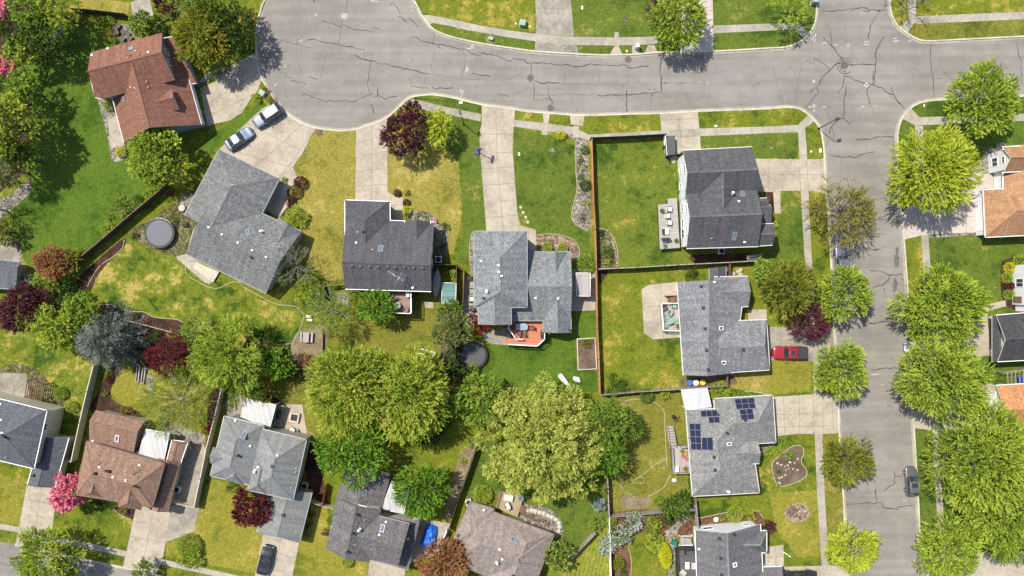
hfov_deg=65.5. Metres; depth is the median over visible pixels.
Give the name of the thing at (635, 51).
utility pad
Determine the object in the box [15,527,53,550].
driveway
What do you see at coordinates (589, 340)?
shrub
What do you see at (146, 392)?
birch tree
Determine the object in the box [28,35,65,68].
tree
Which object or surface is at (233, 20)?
tree
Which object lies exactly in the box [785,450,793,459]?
shrub
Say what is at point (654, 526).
shrub
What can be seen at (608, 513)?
fence
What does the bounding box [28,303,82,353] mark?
tree
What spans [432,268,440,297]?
canoe
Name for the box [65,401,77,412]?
shrub
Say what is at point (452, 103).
lawn
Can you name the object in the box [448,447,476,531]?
fence
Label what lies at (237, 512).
maple tree
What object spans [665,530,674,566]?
stone border
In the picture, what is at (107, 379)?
shrub
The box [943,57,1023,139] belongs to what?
street tree
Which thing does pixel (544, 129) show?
garden path
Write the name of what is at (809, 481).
lawn
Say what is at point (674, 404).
lawn
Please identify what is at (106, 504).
shrub
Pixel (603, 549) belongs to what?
lilac shrub
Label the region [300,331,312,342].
picnic table
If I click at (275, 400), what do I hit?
bark bed
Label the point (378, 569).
driveway
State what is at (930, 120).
sidewalk
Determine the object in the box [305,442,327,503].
bark bed
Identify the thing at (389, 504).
patio cover
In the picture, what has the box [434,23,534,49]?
lawn
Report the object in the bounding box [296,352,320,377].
tree
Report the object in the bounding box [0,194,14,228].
bare tree
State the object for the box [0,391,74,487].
house
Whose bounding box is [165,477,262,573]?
lawn
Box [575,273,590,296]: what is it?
shed
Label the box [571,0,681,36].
lawn
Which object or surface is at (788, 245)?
lawn
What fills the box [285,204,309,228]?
shrub
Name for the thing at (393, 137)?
maple tree
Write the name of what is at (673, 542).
wheeled bin
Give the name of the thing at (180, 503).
fence
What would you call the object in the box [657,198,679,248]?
deck
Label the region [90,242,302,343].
lawn
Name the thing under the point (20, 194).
rock bed
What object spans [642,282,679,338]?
patio
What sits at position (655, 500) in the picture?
shrub
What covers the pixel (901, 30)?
kerb
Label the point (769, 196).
bark bed
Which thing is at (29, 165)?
tree
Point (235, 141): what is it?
parked car
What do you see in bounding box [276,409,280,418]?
barbecue grill
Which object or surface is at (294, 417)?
fire pit
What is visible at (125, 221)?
fence
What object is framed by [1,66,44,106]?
tree
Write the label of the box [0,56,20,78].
blossom tree
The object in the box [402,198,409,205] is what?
shrub
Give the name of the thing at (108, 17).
shrub
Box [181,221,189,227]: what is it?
boulder
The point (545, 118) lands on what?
kerb ramp
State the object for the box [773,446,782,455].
shrub
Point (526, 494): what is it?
shrub
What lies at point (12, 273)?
shed
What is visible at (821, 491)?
sidewalk
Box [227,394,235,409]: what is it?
raised bed
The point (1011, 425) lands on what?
street tree
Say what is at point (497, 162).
driveway
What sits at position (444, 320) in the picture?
pine tree
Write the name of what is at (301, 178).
shrub
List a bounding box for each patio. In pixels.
[0,241,19,260]
[0,373,29,396]
[108,116,123,147]
[131,0,152,17]
[149,423,208,506]
[177,254,210,283]
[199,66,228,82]
[225,394,242,416]
[270,404,306,433]
[335,292,348,305]
[410,518,449,562]
[424,301,432,307]
[463,276,477,327]
[482,328,511,345]
[572,269,594,310]
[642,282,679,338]
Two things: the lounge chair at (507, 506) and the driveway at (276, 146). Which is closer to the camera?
the lounge chair at (507, 506)
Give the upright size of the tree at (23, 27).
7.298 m
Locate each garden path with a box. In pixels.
[542,124,547,134]
[573,126,578,137]
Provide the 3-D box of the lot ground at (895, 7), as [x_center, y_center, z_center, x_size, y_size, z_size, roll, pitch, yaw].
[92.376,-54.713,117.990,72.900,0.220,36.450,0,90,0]
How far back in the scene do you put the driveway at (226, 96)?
117.85 m
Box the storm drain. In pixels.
[267,23,270,31]
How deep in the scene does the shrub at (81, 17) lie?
117.31 m
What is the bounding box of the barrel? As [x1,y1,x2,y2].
[1016,376,1022,381]
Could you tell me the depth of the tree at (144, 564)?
115.16 m
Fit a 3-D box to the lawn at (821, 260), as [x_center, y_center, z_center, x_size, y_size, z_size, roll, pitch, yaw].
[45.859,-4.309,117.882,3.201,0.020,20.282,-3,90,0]
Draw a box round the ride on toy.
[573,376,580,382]
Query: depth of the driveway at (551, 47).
117.85 m
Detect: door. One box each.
[191,84,199,107]
[197,107,204,124]
[974,197,983,231]
[987,390,996,420]
[988,318,991,348]
[1013,296,1021,302]
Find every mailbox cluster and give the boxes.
[634,43,638,49]
[810,0,818,4]
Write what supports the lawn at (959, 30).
on the lot ground at (895, 7)
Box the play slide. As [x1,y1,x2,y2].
[558,373,568,385]
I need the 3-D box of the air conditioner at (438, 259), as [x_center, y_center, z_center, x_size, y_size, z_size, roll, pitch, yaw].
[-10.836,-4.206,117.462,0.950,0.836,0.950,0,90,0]
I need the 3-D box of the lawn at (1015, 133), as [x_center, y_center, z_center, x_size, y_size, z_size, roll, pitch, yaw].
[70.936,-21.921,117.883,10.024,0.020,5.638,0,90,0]
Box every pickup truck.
[771,345,807,360]
[783,569,816,575]
[833,244,850,279]
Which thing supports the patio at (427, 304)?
on the lawn at (398, 333)
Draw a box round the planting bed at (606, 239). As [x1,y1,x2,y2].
[596,227,618,270]
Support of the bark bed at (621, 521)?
on the lot ground at (192, 174)
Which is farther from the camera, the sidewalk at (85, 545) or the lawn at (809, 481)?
the lawn at (809, 481)
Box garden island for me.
[773,446,805,484]
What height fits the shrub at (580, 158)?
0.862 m
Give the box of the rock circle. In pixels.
[785,504,807,521]
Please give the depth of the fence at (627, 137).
116.79 m
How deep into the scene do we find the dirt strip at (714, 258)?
117.87 m
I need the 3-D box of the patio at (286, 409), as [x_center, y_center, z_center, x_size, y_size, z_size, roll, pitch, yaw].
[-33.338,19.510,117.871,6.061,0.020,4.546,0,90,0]
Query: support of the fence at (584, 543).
on the lawn at (574, 516)
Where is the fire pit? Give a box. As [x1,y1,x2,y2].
[289,412,299,422]
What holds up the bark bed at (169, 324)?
on the lot ground at (192, 174)
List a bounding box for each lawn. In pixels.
[0,329,101,420]
[0,474,25,525]
[9,22,158,267]
[52,504,131,549]
[77,0,129,13]
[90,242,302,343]
[111,360,208,430]
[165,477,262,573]
[188,102,265,163]
[266,370,327,434]
[287,286,329,325]
[292,503,368,575]
[293,129,355,280]
[328,290,451,354]
[388,129,461,254]
[405,426,477,495]
[414,95,481,113]
[415,0,535,32]
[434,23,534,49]
[445,115,485,265]
[461,341,597,394]
[463,439,609,561]
[513,127,591,263]
[543,310,595,342]
[566,528,609,575]
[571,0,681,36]
[593,140,762,268]
[598,272,682,392]
[600,390,693,511]
[616,400,670,493]
[621,535,663,575]
[696,494,821,565]
[701,132,798,158]
[713,0,798,25]
[722,371,770,394]
[735,387,810,396]
[759,434,816,497]
[761,191,804,261]
[768,490,820,557]
[770,360,811,394]
[809,191,831,322]
[821,327,835,393]
[822,433,845,564]
[905,237,923,301]
[908,19,1023,41]
[916,0,1023,15]
[916,431,938,554]
[919,105,1023,116]
[930,235,1023,307]
[963,121,1023,158]
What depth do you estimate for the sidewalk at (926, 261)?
117.85 m
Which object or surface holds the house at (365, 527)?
on the lot ground at (192, 174)
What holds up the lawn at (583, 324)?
on the lot ground at (192, 174)
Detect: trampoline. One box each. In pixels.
[144,218,173,247]
[459,341,487,369]
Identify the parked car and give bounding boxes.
[224,127,253,150]
[252,102,283,128]
[256,544,274,575]
[902,466,919,496]
[903,340,932,352]
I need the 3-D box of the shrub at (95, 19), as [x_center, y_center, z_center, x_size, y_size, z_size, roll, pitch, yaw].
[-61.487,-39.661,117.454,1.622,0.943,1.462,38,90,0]
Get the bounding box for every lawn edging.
[87,240,124,286]
[99,304,182,322]
[266,300,304,347]
[469,234,472,273]
[537,234,579,256]
[571,169,588,231]
[596,228,617,256]
[622,399,669,466]
[771,445,806,486]
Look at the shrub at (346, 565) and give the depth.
117.05 m
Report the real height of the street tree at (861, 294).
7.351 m
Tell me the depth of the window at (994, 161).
116.32 m
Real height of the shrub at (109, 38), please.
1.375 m
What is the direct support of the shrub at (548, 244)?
on the lot ground at (192, 174)
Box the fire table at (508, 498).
[503,494,512,501]
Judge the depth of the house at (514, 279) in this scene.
112.70 m
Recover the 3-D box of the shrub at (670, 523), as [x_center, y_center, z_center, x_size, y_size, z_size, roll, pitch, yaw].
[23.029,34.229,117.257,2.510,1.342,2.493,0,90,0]
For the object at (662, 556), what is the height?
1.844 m
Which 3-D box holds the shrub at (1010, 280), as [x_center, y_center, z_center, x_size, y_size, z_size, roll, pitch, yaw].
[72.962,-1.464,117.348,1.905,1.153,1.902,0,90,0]
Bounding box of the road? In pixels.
[0,0,1023,575]
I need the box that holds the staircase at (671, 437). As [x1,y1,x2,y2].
[666,425,676,447]
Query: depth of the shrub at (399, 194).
117.47 m
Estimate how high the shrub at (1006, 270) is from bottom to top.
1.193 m
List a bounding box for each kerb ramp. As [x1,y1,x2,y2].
[543,114,549,123]
[570,116,583,125]
[610,47,621,53]
[644,45,656,53]
[799,116,813,127]
[900,19,912,33]
[903,109,918,124]
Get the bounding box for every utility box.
[258,89,267,97]
[519,19,526,27]
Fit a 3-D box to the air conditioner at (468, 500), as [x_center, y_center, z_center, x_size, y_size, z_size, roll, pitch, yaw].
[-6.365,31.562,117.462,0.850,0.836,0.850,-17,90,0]
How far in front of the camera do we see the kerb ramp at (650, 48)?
117.85 m
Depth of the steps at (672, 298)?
117.50 m
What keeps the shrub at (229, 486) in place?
on the lot ground at (192, 174)
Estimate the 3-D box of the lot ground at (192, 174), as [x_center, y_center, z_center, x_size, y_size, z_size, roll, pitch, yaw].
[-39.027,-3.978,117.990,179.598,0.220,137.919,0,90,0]
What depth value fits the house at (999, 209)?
114.34 m
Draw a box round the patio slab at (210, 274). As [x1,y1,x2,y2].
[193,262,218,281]
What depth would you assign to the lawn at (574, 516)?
117.87 m
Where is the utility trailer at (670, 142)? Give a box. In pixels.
[663,136,675,162]
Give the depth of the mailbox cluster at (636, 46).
117.14 m
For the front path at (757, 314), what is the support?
on the lot ground at (192, 174)
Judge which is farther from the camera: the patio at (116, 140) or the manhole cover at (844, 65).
the manhole cover at (844, 65)
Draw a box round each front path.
[388,192,402,219]
[748,309,766,319]
[762,545,783,566]
[943,300,1005,318]
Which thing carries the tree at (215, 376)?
on the lot ground at (192, 174)
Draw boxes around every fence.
[69,7,128,17]
[70,184,170,267]
[70,364,99,461]
[121,318,181,333]
[171,499,198,507]
[193,388,224,507]
[294,271,326,298]
[310,499,334,508]
[322,483,327,505]
[433,264,457,307]
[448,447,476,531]
[454,308,457,392]
[457,266,464,309]
[568,531,595,561]
[589,133,666,139]
[590,138,600,394]
[597,260,767,269]
[601,384,725,395]
[606,462,609,517]
[608,518,611,575]
[610,507,696,517]
[663,135,667,154]
[693,497,698,528]
[724,375,728,386]
[727,263,730,275]
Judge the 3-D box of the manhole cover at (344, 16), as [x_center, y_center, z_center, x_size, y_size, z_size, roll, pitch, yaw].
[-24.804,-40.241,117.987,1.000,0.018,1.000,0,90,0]
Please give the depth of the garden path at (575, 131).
117.84 m
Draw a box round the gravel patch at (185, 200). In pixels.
[180,194,193,212]
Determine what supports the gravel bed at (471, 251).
on the lot ground at (192, 174)
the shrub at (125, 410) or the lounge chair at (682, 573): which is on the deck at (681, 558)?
the lounge chair at (682, 573)
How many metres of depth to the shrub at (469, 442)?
117.21 m
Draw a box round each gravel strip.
[445,437,477,519]
[928,232,975,237]
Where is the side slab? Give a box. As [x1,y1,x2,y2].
[166,504,199,541]
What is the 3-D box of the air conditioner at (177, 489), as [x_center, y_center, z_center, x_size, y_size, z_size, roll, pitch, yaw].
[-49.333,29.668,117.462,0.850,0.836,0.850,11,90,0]
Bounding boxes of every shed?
[0,259,27,288]
[166,439,190,463]
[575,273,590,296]
[709,266,726,279]
[746,253,761,260]
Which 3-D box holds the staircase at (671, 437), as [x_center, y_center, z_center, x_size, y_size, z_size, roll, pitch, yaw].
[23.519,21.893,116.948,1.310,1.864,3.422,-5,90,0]
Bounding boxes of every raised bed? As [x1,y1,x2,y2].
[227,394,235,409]
[577,337,596,369]
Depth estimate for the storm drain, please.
117.96 m
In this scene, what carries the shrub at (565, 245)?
on the lot ground at (192, 174)
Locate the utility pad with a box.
[632,45,639,53]
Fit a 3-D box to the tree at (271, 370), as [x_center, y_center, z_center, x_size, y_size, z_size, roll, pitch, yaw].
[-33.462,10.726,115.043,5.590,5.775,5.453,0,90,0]
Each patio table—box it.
[516,323,527,329]
[667,317,675,324]
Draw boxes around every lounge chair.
[504,501,510,509]
[666,206,671,211]
[679,568,686,575]
[691,563,695,568]
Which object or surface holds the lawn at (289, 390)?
on the lot ground at (192, 174)
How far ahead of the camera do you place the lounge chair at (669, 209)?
116.21 m
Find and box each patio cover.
[139,426,175,459]
[241,397,280,428]
[382,477,411,513]
[681,388,711,408]
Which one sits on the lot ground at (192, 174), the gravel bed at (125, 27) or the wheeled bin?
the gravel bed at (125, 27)
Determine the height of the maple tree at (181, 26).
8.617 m
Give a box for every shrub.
[7,234,18,244]
[20,270,34,285]
[53,386,66,399]
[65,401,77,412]
[75,247,87,256]
[77,13,84,22]
[89,14,99,23]
[89,498,105,511]
[97,15,106,23]
[98,220,113,235]
[101,500,114,510]
[103,28,116,41]
[103,100,112,111]
[104,368,112,376]
[105,374,113,382]
[106,15,114,24]
[109,192,135,217]
[115,146,125,156]
[119,405,132,415]
[119,507,129,514]
[130,232,138,239]
[133,194,142,202]
[142,188,152,198]
[148,330,161,341]
[152,416,164,430]
[168,216,178,225]
[176,533,201,558]
[176,545,202,569]
[203,425,210,435]
[226,481,236,491]
[231,485,238,495]
[241,40,254,51]
[250,90,260,102]
[266,94,276,103]
[284,194,295,206]
[284,351,302,374]
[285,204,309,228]
[290,185,302,198]
[293,176,306,188]
[294,283,317,303]
[301,530,309,539]
[305,521,313,529]
[306,509,314,518]
[337,339,351,349]
[341,558,353,568]
[347,290,361,302]
[393,189,400,196]
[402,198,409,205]
[402,205,411,215]
[436,242,445,252]
[439,221,449,231]
[445,270,457,282]
[460,362,478,384]
[464,437,473,447]
[470,313,490,334]
[472,484,492,504]
[522,490,529,498]
[542,241,553,250]
[556,130,565,139]
[558,242,567,250]
[575,253,595,272]
[576,155,583,163]
[577,208,592,227]
[580,145,588,153]
[580,179,590,190]
[581,339,591,347]
[588,514,606,531]
[591,497,606,511]
[598,534,616,557]
[600,245,613,256]
[604,514,617,529]
[604,523,632,547]
[605,372,628,395]
[612,555,624,571]
[623,510,645,535]
[639,388,654,402]
[644,515,662,533]
[645,529,663,553]
[653,496,661,506]
[660,388,670,399]
[661,513,674,527]
[674,171,679,181]
[684,265,698,281]
[708,379,730,398]
[726,505,743,522]
[738,389,744,395]
[744,508,754,520]
[759,480,766,492]
[760,453,768,462]
[764,446,773,455]
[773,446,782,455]
[776,435,786,446]
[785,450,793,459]
[1001,272,1012,283]
[1003,262,1014,272]
[1003,288,1014,299]
[1004,280,1014,290]
[1012,254,1023,265]
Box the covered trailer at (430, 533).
[420,524,437,546]
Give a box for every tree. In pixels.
[0,0,22,20]
[0,13,34,50]
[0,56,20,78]
[0,73,27,99]
[0,90,39,161]
[0,147,30,188]
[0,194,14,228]
[0,218,16,247]
[0,280,47,334]
[1,33,39,70]
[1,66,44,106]
[2,138,41,173]
[4,0,54,28]
[9,525,87,575]
[16,13,62,53]
[22,281,59,317]
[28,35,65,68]
[28,244,76,282]
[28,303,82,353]
[29,0,82,35]
[29,269,63,302]
[46,471,86,513]
[51,278,81,306]
[57,246,82,271]
[60,291,100,332]
[73,300,153,377]
[125,127,191,188]
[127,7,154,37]
[128,556,154,575]
[130,352,219,447]
[142,328,195,379]
[145,14,170,36]
[152,0,182,16]
[171,0,234,70]
[173,0,201,16]
[175,311,214,346]
[185,312,264,393]
[190,0,241,19]
[208,5,261,56]
[215,348,264,404]
[230,486,272,528]
[241,328,273,364]
[245,374,275,405]
[260,345,298,381]
[272,240,315,288]
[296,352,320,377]
[301,344,393,439]
[302,277,355,341]
[310,420,390,490]
[355,287,400,324]
[367,341,451,445]
[378,112,426,157]
[390,462,453,520]
[398,100,427,125]
[414,536,470,575]
[419,416,446,446]
[426,107,451,140]
[426,125,445,147]
[429,309,472,350]
[431,349,464,383]
[434,298,463,322]
[450,370,504,429]
[473,371,609,505]
[543,540,574,573]
[580,395,628,450]
[582,432,627,478]
[606,406,643,446]
[642,0,666,27]
[646,0,708,53]
[657,487,690,521]
[752,256,775,281]
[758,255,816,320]
[761,519,775,534]
[766,0,811,30]
[786,297,831,342]
[800,174,889,255]
[812,337,870,401]
[814,264,874,323]
[817,433,876,488]
[822,518,882,575]
[884,121,986,217]
[885,261,993,344]
[886,334,996,423]
[896,0,931,22]
[911,508,985,575]
[919,394,1023,518]
[936,431,985,477]
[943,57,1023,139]
[960,459,1023,565]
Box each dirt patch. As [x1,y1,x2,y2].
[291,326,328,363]
[620,496,651,508]
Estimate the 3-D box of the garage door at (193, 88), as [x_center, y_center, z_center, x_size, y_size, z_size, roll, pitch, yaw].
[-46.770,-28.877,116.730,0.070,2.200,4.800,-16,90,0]
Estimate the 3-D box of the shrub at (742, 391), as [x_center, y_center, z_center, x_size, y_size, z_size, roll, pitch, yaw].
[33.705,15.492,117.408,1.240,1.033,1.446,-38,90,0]
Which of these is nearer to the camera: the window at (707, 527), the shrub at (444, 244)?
the window at (707, 527)
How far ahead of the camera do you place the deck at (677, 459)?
116.80 m
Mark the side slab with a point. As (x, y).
(182, 520)
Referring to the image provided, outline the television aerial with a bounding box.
[387,270,406,284]
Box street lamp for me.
[817,117,839,129]
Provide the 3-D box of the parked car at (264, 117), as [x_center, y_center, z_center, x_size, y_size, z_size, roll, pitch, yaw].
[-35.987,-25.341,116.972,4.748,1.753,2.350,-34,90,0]
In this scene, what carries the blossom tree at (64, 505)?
on the lot ground at (192, 174)
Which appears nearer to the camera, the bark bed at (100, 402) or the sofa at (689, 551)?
the sofa at (689, 551)
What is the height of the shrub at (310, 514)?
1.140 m
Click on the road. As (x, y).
(322, 62)
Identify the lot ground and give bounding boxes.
[0,0,845,575]
[416,0,815,53]
[891,0,1023,39]
[899,97,1023,554]
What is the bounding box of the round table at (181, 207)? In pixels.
[178,205,184,210]
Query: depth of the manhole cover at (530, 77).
117.98 m
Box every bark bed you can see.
[0,0,53,191]
[76,238,126,289]
[90,362,145,416]
[99,305,189,367]
[114,507,134,518]
[207,384,225,434]
[255,395,282,403]
[276,344,309,376]
[282,181,301,216]
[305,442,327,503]
[440,341,459,377]
[607,509,689,539]
[611,546,631,575]
[675,519,693,535]
[680,376,736,386]
[695,511,762,526]
[758,192,773,213]
[759,436,779,452]
[1000,257,1022,309]
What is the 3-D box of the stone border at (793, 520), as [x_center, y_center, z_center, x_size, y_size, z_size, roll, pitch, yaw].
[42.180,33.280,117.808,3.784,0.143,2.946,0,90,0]
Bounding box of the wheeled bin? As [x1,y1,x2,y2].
[671,539,676,545]
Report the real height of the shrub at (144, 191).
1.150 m
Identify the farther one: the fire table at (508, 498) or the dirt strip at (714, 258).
the dirt strip at (714, 258)
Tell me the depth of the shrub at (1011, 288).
117.21 m
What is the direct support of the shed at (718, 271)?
on the lot ground at (192, 174)
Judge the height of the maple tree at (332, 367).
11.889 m
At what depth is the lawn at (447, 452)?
117.88 m
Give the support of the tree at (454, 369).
on the lot ground at (192, 174)
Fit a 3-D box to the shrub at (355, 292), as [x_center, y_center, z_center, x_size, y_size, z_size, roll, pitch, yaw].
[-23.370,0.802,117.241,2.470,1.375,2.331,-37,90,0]
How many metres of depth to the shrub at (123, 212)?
116.72 m
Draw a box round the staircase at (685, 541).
[678,532,692,545]
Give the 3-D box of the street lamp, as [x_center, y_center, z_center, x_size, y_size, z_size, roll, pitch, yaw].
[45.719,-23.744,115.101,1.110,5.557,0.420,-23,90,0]
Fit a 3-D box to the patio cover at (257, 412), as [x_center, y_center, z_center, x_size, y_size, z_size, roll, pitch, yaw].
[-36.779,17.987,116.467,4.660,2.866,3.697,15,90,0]
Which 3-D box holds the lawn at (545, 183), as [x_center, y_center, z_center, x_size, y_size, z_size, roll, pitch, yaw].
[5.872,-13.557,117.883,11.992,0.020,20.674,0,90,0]
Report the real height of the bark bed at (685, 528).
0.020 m
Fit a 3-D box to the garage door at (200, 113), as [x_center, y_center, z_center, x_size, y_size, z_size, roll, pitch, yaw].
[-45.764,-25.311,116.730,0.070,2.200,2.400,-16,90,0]
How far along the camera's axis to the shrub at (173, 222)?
117.28 m
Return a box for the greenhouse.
[441,282,455,303]
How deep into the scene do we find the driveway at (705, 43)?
117.85 m
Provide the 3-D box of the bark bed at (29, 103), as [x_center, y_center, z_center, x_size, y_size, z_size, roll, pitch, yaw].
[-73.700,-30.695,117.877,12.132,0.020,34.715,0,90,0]
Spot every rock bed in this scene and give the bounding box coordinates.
[0,179,31,217]
[404,210,448,256]
[970,142,1005,173]
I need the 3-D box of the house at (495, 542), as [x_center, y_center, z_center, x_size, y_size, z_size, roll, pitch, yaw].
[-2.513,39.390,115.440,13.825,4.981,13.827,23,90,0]
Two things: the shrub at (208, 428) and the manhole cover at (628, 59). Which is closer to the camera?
the shrub at (208, 428)
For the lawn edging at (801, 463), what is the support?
on the lawn at (809, 481)
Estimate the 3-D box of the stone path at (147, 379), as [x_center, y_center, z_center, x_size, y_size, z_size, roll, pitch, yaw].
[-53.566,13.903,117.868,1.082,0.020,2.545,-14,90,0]
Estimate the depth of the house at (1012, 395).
114.37 m
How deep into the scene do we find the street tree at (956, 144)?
109.68 m
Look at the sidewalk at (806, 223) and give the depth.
117.85 m
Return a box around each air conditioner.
[174,485,181,492]
[301,481,308,489]
[435,256,441,262]
[465,498,471,505]
[718,248,724,253]
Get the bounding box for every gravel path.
[43,25,63,49]
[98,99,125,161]
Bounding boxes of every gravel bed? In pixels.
[0,364,66,406]
[1,236,21,259]
[112,24,135,41]
[470,232,472,272]
[518,504,562,537]
[536,235,578,260]
[548,131,590,230]
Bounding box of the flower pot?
[517,494,523,500]
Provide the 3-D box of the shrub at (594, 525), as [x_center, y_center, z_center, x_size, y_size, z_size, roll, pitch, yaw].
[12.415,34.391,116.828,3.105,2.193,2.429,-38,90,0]
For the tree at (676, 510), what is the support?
on the lot ground at (192, 174)
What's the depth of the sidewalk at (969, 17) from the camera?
117.85 m
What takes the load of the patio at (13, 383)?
on the gravel bed at (31, 373)
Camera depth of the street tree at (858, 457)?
112.99 m
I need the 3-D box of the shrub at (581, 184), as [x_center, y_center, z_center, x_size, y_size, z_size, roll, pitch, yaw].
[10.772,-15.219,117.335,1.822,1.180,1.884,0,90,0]
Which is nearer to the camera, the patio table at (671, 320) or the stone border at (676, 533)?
the patio table at (671, 320)
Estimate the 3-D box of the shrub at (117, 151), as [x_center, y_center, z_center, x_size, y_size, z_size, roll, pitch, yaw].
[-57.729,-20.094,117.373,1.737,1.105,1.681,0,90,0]
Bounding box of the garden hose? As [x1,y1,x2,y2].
[185,266,264,298]
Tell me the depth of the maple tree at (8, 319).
111.91 m
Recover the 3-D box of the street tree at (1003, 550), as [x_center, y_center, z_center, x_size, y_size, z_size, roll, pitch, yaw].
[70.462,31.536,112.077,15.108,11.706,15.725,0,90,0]
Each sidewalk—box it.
[0,524,237,575]
[403,99,481,120]
[423,15,658,45]
[514,120,588,139]
[588,125,797,139]
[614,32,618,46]
[712,23,798,32]
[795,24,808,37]
[798,126,805,143]
[799,144,816,324]
[814,361,829,574]
[908,0,1023,23]
[915,114,1023,124]
[915,125,945,555]
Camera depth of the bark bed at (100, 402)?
117.87 m
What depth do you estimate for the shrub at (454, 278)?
117.01 m
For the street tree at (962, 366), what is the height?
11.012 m
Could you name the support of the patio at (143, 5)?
on the lot ground at (192, 174)
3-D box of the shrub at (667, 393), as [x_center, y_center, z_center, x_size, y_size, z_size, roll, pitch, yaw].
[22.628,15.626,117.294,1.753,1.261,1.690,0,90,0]
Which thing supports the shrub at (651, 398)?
on the lot ground at (192, 174)
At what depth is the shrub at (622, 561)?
117.00 m
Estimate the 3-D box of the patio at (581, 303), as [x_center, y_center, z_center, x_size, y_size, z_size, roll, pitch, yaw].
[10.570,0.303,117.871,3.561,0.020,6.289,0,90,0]
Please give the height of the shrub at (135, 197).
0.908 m
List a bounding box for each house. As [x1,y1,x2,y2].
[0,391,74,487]
[76,410,183,511]
[87,33,204,142]
[184,149,302,293]
[209,414,312,541]
[326,463,419,569]
[342,200,433,291]
[448,500,554,575]
[473,231,571,332]
[676,276,769,375]
[678,146,774,248]
[685,395,775,496]
[693,520,782,575]
[974,145,1023,237]
[987,383,1023,430]
[988,312,1023,361]
[1012,265,1023,311]
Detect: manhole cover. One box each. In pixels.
[341,13,347,19]
[527,74,533,80]
[547,105,553,110]
[625,56,631,62]
[841,62,847,68]
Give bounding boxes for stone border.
[611,241,617,266]
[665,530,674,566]
[675,517,692,535]
[784,503,809,522]
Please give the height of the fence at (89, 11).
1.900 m
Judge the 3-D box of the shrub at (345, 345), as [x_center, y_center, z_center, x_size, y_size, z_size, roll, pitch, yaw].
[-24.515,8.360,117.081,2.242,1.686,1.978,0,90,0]
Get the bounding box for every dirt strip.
[599,271,607,284]
[689,253,749,263]
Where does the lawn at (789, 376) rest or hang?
on the lot ground at (192, 174)
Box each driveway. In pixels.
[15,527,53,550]
[19,485,55,530]
[123,551,162,573]
[127,507,170,558]
[200,53,261,125]
[220,102,315,216]
[255,535,298,575]
[355,118,387,200]
[368,561,404,575]
[479,105,535,250]
[535,0,573,35]
[535,41,577,54]
[660,112,700,163]
[680,0,713,52]
[755,157,825,213]
[768,327,833,360]
[773,394,838,435]
[782,565,847,575]
[900,173,992,238]
[909,313,989,360]
[913,383,992,430]
[920,551,1023,575]
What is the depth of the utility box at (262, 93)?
117.08 m
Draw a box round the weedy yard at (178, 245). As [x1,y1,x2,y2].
[129,201,196,257]
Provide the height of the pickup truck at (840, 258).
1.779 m
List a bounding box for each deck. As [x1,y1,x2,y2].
[385,291,412,313]
[495,489,526,516]
[505,321,544,345]
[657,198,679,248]
[659,303,679,330]
[670,444,689,473]
[675,546,695,575]
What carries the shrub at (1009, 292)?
on the lot ground at (931, 107)
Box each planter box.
[135,364,140,381]
[140,368,146,383]
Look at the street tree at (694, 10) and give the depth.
111.96 m
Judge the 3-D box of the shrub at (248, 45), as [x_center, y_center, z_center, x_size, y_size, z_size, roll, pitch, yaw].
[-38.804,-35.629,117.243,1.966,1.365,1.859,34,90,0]
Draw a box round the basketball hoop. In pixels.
[474,146,486,154]
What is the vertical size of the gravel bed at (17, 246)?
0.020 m
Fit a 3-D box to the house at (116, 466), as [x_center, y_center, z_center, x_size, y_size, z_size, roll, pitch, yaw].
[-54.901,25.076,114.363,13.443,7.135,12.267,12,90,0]
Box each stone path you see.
[145,373,153,390]
[666,514,691,575]
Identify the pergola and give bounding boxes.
[24,378,53,400]
[996,368,1023,383]
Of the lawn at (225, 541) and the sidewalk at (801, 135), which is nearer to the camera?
the sidewalk at (801, 135)
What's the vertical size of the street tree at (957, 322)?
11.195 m
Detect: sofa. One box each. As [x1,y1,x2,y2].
[271,419,282,426]
[684,549,694,554]
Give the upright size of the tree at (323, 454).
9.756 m
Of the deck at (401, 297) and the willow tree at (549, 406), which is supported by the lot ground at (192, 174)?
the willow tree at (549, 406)
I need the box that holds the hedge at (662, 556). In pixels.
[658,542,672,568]
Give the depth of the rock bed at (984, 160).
117.87 m
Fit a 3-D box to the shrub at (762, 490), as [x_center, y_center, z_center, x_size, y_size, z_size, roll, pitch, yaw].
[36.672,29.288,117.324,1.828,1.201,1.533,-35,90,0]
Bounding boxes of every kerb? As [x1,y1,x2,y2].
[15,0,849,575]
[411,0,818,57]
[887,0,1023,43]
[895,93,1023,575]
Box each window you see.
[702,526,713,529]
[991,157,997,166]
[1015,278,1023,286]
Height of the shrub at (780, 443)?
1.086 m
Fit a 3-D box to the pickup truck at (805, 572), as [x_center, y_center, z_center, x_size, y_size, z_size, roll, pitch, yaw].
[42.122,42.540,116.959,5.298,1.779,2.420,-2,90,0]
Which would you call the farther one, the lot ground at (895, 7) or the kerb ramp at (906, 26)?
the lot ground at (895, 7)
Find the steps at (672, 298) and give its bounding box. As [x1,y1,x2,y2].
[668,296,677,301]

